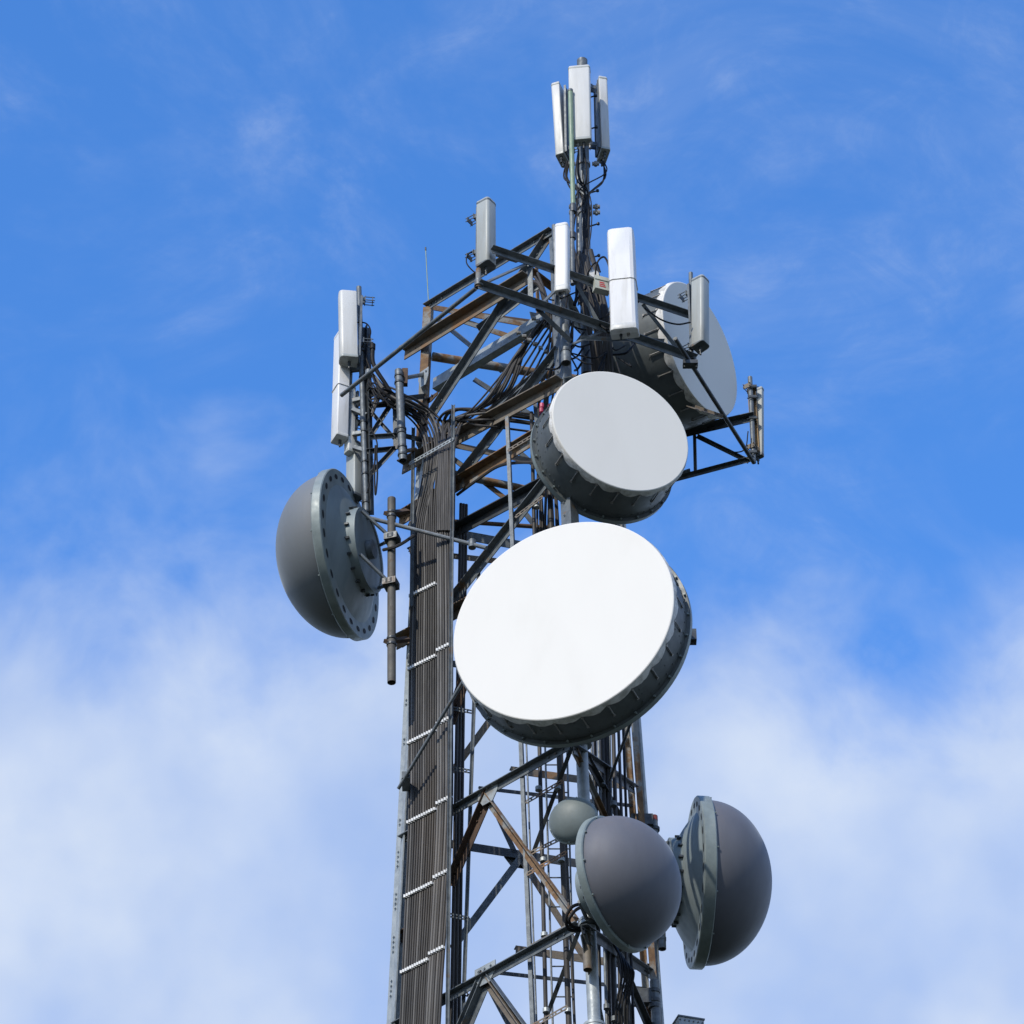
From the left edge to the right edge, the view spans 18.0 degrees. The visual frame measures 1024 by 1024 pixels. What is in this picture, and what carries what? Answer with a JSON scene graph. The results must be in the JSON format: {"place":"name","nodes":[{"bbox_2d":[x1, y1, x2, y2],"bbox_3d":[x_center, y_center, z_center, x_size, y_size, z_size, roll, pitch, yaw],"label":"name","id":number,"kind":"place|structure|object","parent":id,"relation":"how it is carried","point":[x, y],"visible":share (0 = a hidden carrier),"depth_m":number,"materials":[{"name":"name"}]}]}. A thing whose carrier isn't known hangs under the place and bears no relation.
{"place":"outdoors","nodes":[
{"label":"outdoors","id":0,"kind":"place"},
{"bbox_2d":[276,468,487,640],"bbox_3d":[-1.968,0.334,42.369,2.042,2.310,2.801,27,-47,-28],"label":"dome dish","id":1,"kind":"object","parent":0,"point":[335,580],"visible":1,"depth_m":42.01,"materials":[{"name":"metal"}]},
{"bbox_2d":[397,681,462,790],"bbox_3d":[-1.034,2.789,40.072,0.243,1.045,1.373,22,-45,-24],"label":"stay bar","id":2,"kind":"object","parent":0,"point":[404,783],"visible":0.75,"depth_m":40.02,"materials":[{"name":"metal"}]},
{"bbox_2d":[0,0,1023,1023],"label":"sky","id":3,"kind":"structure","parent":0,"point":[199,779],"materials":[{"name":"blue"}]},
{"bbox_2d":[544,747,574,1023],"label":"ladder","id":4,"kind":"object","parent":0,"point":[548,871],"visible":0.34,"depth_m":39.23,"materials":[{"name":"metal"}]},
{"bbox_2d":[567,88,575,285],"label":"omni antenna","id":5,"kind":"object","parent":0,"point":[572,211],"visible":0.92,"depth_m":45.21,"materials":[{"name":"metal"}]},
{"bbox_2d":[587,270,598,286],"bbox_3d":[1.084,-3.170,43.831,0.160,0.160,0.220,11,-41,-13],"label":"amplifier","id":6,"kind":"object","parent":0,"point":[592,273],"visible":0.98,"depth_m":43.75,"materials":[{"name":"white plastic"}]},
{"label":"ground","id":7,"kind":"structure","parent":0,"visible":0},
{"bbox_2d":[387,227,663,1023],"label":"lattice tower","id":8,"kind":"structure","parent":7,"relation":"on","point":[531,390],"depth_m":41.72,"materials":[{"name":"metal"}]},
{"bbox_2d":[350,286,427,514],"bbox_3d":[-1.663,-1.497,44.354,1.271,4.204,0.382,14,-42,-16],"label":"support frame","id":9,"kind":"object","parent":8,"relation":"attached to","point":[367,438],"visible":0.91,"depth_m":43.90,"materials":[{"name":"metal"}]},
{"bbox_2d":[331,331,359,446],"bbox_3d":[-2.238,-1.645,44.488,0.470,2.080,0.244,17,-43,-20],"label":"panel antenna","id":10,"kind":"object","parent":9,"relation":"attached to","point":[341,412],"visible":0.82,"depth_m":44.19,"materials":[{"name":"plastic"}]},
{"bbox_2d":[344,385,359,456],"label":"panel antenna","id":11,"kind":"object","parent":9,"relation":"attached to","point":[349,443],"visible":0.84,"depth_m":44.03,"materials":[{"name":"metal"}]},
{"bbox_2d":[338,290,374,368],"bbox_3d":[-2.184,-2.510,44.852,0.513,1.387,0.231,4,-40,-5],"label":"panel antenna","id":12,"kind":"object","parent":9,"relation":"attached to","point":[351,341],"visible":1,"depth_m":44.75,"materials":[{"name":"plastic"}]},
{"bbox_2d":[346,439,373,501],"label":"panel antenna","id":13,"kind":"object","parent":9,"relation":"attached to","point":[353,468],"visible":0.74,"depth_m":43.59,"materials":[{"name":"plastic"}]},
{"bbox_2d":[383,496,409,684],"bbox_3d":[-1.486,1.040,41.934,0.471,3.090,0.186,32,-50,-32],"label":"mounting pipe","id":14,"kind":"object","parent":8,"relation":"attached to","point":[391,641],"visible":1,"depth_m":41.67,"materials":[{"name":"metal"}]},
{"bbox_2d":[382,534,414,551],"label":"jumper cables","id":15,"kind":"object","parent":14,"relation":"hanging from","point":[409,538],"visible":1,"depth_m":42.24,"materials":[{"name":"grey rubber"}]},
{"bbox_2d":[394,368,423,462],"bbox_3d":[-1.370,-1.338,44.181,0.199,2.097,0.721,-21,-44,23],"label":"tube antenna","id":16,"kind":"object","parent":8,"relation":"attached to","point":[401,376],"visible":1,"depth_m":43.89,"materials":[{"name":"metal"}]},
{"bbox_2d":[357,322,422,495],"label":"jumper cables","id":17,"kind":"object","parent":16,"relation":"attached to","point":[414,415],"visible":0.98,"depth_m":44.05,"materials":[{"name":"black rubber"}]},
{"bbox_2d":[425,247,428,303],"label":"whip antenna","id":18,"kind":"object","parent":8,"relation":"on","point":[426,273],"visible":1,"depth_m":46.33,"materials":[{"name":"metal"}]},
{"bbox_2d":[409,404,480,1023],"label":"cable tray","id":19,"kind":"object","parent":8,"relation":"attached to","point":[465,918],"visible":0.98,"depth_m":40.04,"materials":[{"name":"metal"}]},
{"bbox_2d":[370,316,552,1023],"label":"cable bundle","id":20,"kind":"object","parent":8,"relation":"attached to","point":[424,942],"visible":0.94,"depth_m":40.63,"materials":[{"name":"black plastic"}]},
{"bbox_2d":[533,272,550,325],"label":"jumper cables","id":21,"kind":"object","parent":20,"relation":"attached to","point":[539,283],"visible":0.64,"depth_m":44.08,"materials":[{"name":"black rubber"}]},
{"bbox_2d":[456,461,532,495],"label":"jumper cables","id":22,"kind":"object","parent":8,"relation":"attached to","point":[488,472],"visible":0.95,"depth_m":42.61,"materials":[{"name":"black rubber"}]},
{"bbox_2d":[505,403,575,1023],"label":"riser cables","id":23,"kind":"object","parent":8,"relation":"attached to","point":[563,858],"visible":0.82,"depth_m":38.29,"materials":[{"name":"rubber"}]},
{"bbox_2d":[536,308,575,532],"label":"jumper cables","id":24,"kind":"object","parent":8,"relation":"hanging from","point":[543,513],"visible":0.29,"depth_m":42.16,"materials":[{"name":"black rubber"}]},
{"bbox_2d":[559,317,570,365],"bbox_3d":[0.709,-2.316,42.868,0.151,0.916,0.146,0,-40,0],"label":"pipe stub","id":25,"kind":"object","parent":8,"relation":"attached to","point":[565,351],"visible":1,"depth_m":42.70,"materials":[{"name":"metal"}]},
{"bbox_2d":[548,797,598,844],"bbox_3d":[0.784,3.602,37.226,0.627,0.587,0.511,29,-48,-30],"label":"dome dish","id":26,"kind":"object","parent":8,"relation":"attached to","point":[568,817],"visible":0.84,"depth_m":37.06,"materials":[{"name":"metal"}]},
{"bbox_2d":[454,522,696,780],"bbox_3d":[1.054,1.981,38.735,2.846,2.846,2.590,-14,-39,16],"label":"drum dish","id":27,"kind":"object","parent":8,"relation":"attached to","point":[574,634],"visible":1,"depth_m":37.62,"materials":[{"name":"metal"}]},
{"bbox_2d":[568,57,599,373],"bbox_3d":[1.057,-4.243,45.621,0.461,6.080,0.393,-17,-43,19],"label":"mast","id":28,"kind":"object","parent":8,"relation":"attached to","point":[585,368],"visible":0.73,"depth_m":45.59,"materials":[{"name":"metal"}]},
{"bbox_2d":[551,81,577,167],"bbox_3d":[0.814,-5.625,46.835,0.416,1.642,0.308,-14,-42,16],"label":"panel antenna","id":29,"kind":"object","parent":28,"relation":"attached to","point":[560,112],"visible":0.77,"depth_m":46.76,"materials":[{"name":"plastic"}]},
{"bbox_2d":[568,65,591,149],"bbox_3d":[0.991,-5.748,46.454,0.322,1.675,0.348,-4,-40,5],"label":"panel antenna","id":30,"kind":"object","parent":28,"relation":"attached to","point":[579,81],"visible":1,"depth_m":46.33,"materials":[{"name":"plastic"}]},
{"bbox_2d":[563,149,607,305],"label":"jumper cables","id":31,"kind":"object","parent":28,"relation":"hanging from","point":[586,222],"visible":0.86,"depth_m":45.44,"materials":[{"name":"black rubber"}]},
{"bbox_2d":[575,249,613,372],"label":"jumper cables","id":32,"kind":"object","parent":31,"relation":"hanging from","point":[582,266],"visible":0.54,"depth_m":43.89,"materials":[{"name":"black rubber"}]},
{"bbox_2d":[540,256,638,376],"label":"jumper cables","id":33,"kind":"object","parent":28,"relation":"attached to","point":[583,346],"visible":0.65,"depth_m":43.52,"materials":[{"name":"black rubber"}]},
{"bbox_2d":[589,76,609,166],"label":"panel antenna","id":34,"kind":"object","parent":28,"relation":"attached to","point":[600,145],"visible":0.84,"depth_m":46.78,"materials":[{"name":"plastic"}]},
{"bbox_2d":[474,224,697,358],"bbox_3d":[0.833,-2.878,43.739,3.618,2.389,0.841,24,-45,-26],"label":"support frame","id":35,"kind":"object","parent":8,"relation":"attached to","point":[541,307],"visible":0.86,"depth_m":43.06,"materials":[{"name":"metal"}]},
{"bbox_2d":[340,287,477,396],"bbox_3d":[-1.385,-2.280,43.249,0.106,0.117,2.803,30,-48,-30],"label":"strut","id":36,"kind":"object","parent":35,"relation":"attached to","point":[369,372],"visible":1,"depth_m":43.20,"materials":[{"name":"metal"}]},
{"bbox_2d":[465,197,495,274],"bbox_3d":[-0.426,-3.623,43.187,0.428,1.353,0.212,-26,-46,27],"label":"panel antenna","id":37,"kind":"object","parent":35,"relation":"attached to","point":[484,217],"visible":0.98,"depth_m":43.10,"materials":[{"name":"plastic"}]},
{"bbox_2d":[466,252,475,272],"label":"jumper cables","id":38,"kind":"object","parent":37,"relation":"attached to","point":[467,263],"visible":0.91,"depth_m":42.98,"materials":[{"name":"black rubber"}]},
{"bbox_2d":[554,222,570,297],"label":"panel antenna","id":39,"kind":"object","parent":35,"relation":"attached to","point":[562,261],"visible":1,"depth_m":43.27,"materials":[{"name":"plastic"}]},
{"bbox_2d":[592,275,608,295],"bbox_3d":[1.210,-3.059,43.552,0.230,0.225,0.122,13,-42,-15],"label":"junction box","id":40,"kind":"object","parent":35,"relation":"attached to","point":[600,285],"visible":0.89,"depth_m":43.50,"materials":[{"name":"white plastic"}]},
{"bbox_2d":[607,227,639,339],"bbox_3d":[1.498,-2.971,43.244,0.384,1.938,0.478,-6,-40,7],"label":"panel antenna","id":41,"kind":"object","parent":35,"relation":"attached to","point":[623,298],"visible":1,"depth_m":43.02,"materials":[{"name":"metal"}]},
{"bbox_2d":[678,274,708,354],"bbox_3d":[2.505,-2.635,44.185,0.435,1.408,0.224,-26,-46,27],"label":"panel antenna","id":42,"kind":"object","parent":35,"relation":"attached to","point":[697,293],"visible":0.96,"depth_m":44.10,"materials":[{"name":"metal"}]},
{"bbox_2d":[644,308,690,324],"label":"jumper cables","id":43,"kind":"object","parent":42,"relation":"attached to","point":[650,312],"visible":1,"depth_m":43.86,"materials":[{"name":"black rubber"}]},
{"bbox_2d":[673,337,755,463],"bbox_3d":[2.764,-1.448,44.075,0.231,0.206,2.818,-15,-42,17],"label":"strut","id":44,"kind":"object","parent":35,"relation":"attached to","point":[689,363],"visible":1,"depth_m":43.89,"materials":[{"name":"metal"}]},
{"bbox_2d":[582,928,591,971],"bbox_3d":[0.846,4.922,36.272,0.121,0.539,0.124,0,-40,0],"label":"pipe stub","id":45,"kind":"object","parent":8,"relation":"attached to","point":[587,960],"visible":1,"depth_m":36.17,"materials":[{"name":"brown metal"}]},
{"bbox_2d":[582,914,598,926],"bbox_3d":[1.027,4.248,37.049,0.556,1.182,0.310,0,-40,0],"label":"leg bracket","id":46,"kind":"object","parent":8,"relation":"attached to","point":[590,921],"visible":0.14,"depth_m":36.62,"materials":[{"name":"grey metal"}]},
{"bbox_2d":[564,728,634,1023],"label":"riser cables","id":47,"kind":"object","parent":8,"relation":"attached to","point":[615,1001],"visible":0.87,"depth_m":37.78,"materials":[{"name":"rubber"}]},
{"bbox_2d":[530,372,687,523],"bbox_3d":[1.210,-0.754,41.720,1.976,1.976,1.042,14,-39,-16],"label":"drum dish","id":48,"kind":"object","parent":8,"relation":"attached to","point":[609,447],"visible":1,"depth_m":41.22,"materials":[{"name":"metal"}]},
{"bbox_2d":[575,816,681,952],"bbox_3d":[1.315,4.183,36.423,1.209,1.600,1.451,0,-40,1],"label":"dome dish","id":49,"kind":"object","parent":8,"relation":"attached to","point":[628,884],"visible":1,"depth_m":35.88,"materials":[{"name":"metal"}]},
{"bbox_2d":[631,813,659,833],"bbox_3d":[1.695,4.005,41.364,0.402,0.295,0.198,0,-40,0],"label":"pipe stub","id":50,"kind":"object","parent":8,"relation":"attached to","point":[651,820],"visible":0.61,"depth_m":41.36,"materials":[{"name":"metal"}]},
{"bbox_2d":[634,979,660,1023],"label":"mounting pipe","id":51,"kind":"object","parent":8,"relation":"attached to","point":[650,996],"visible":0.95,"depth_m":39.44,"materials":[{"name":"metal"}]},
{"bbox_2d":[657,932,665,950],"bbox_3d":[1.867,5.297,40.201,0.112,0.362,0.114,0,-40,0],"label":"pipe stub","id":52,"kind":"object","parent":8,"relation":"attached to","point":[661,940],"visible":0.59,"depth_m":40.12,"materials":[{"name":"metal"}]},
{"bbox_2d":[672,1014,704,1023],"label":"equipment cover","id":53,"kind":"object","parent":8,"relation":"attached to","point":[682,1019],"visible":1,"depth_m":38.73,"materials":[{"name":"metal"}]},
{"bbox_2d":[675,376,758,481],"bbox_3d":[2.425,-1.062,45.643,2.214,2.136,0.172,-4,-40,4],"label":"support frame","id":54,"kind":"object","parent":8,"relation":"attached to","point":[744,418],"visible":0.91,"depth_m":45.62,"materials":[{"name":"metal"}]},
{"bbox_2d":[602,282,736,430],"bbox_3d":[2.174,-1.875,45.458,2.157,2.730,2.106,-21,-44,27],"label":"drum dish","id":55,"kind":"object","parent":54,"relation":"attached to","point":[675,385],"visible":0.48,"depth_m":44.91,"materials":[{"name":"metal"}]},
{"bbox_2d":[742,382,763,463],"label":"panel antenna","id":56,"kind":"object","parent":54,"relation":"attached to","point":[758,444],"visible":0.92,"depth_m":45.81,"materials":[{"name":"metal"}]},
{"bbox_2d":[703,431,748,452],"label":"jumper cables","id":57,"kind":"object","parent":56,"relation":"attached to","point":[727,450],"visible":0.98,"depth_m":45.28,"materials":[{"name":"black rubber"}]},
{"bbox_2d":[666,795,771,969],"bbox_3d":[2.530,4.691,40.983,1.669,2.200,1.972,-20,-44,22],"label":"dome dish","id":58,"kind":"object","parent":8,"relation":"attached to","point":[719,851],"visible":0.83,"depth_m":40.28,"materials":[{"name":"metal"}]}
]}

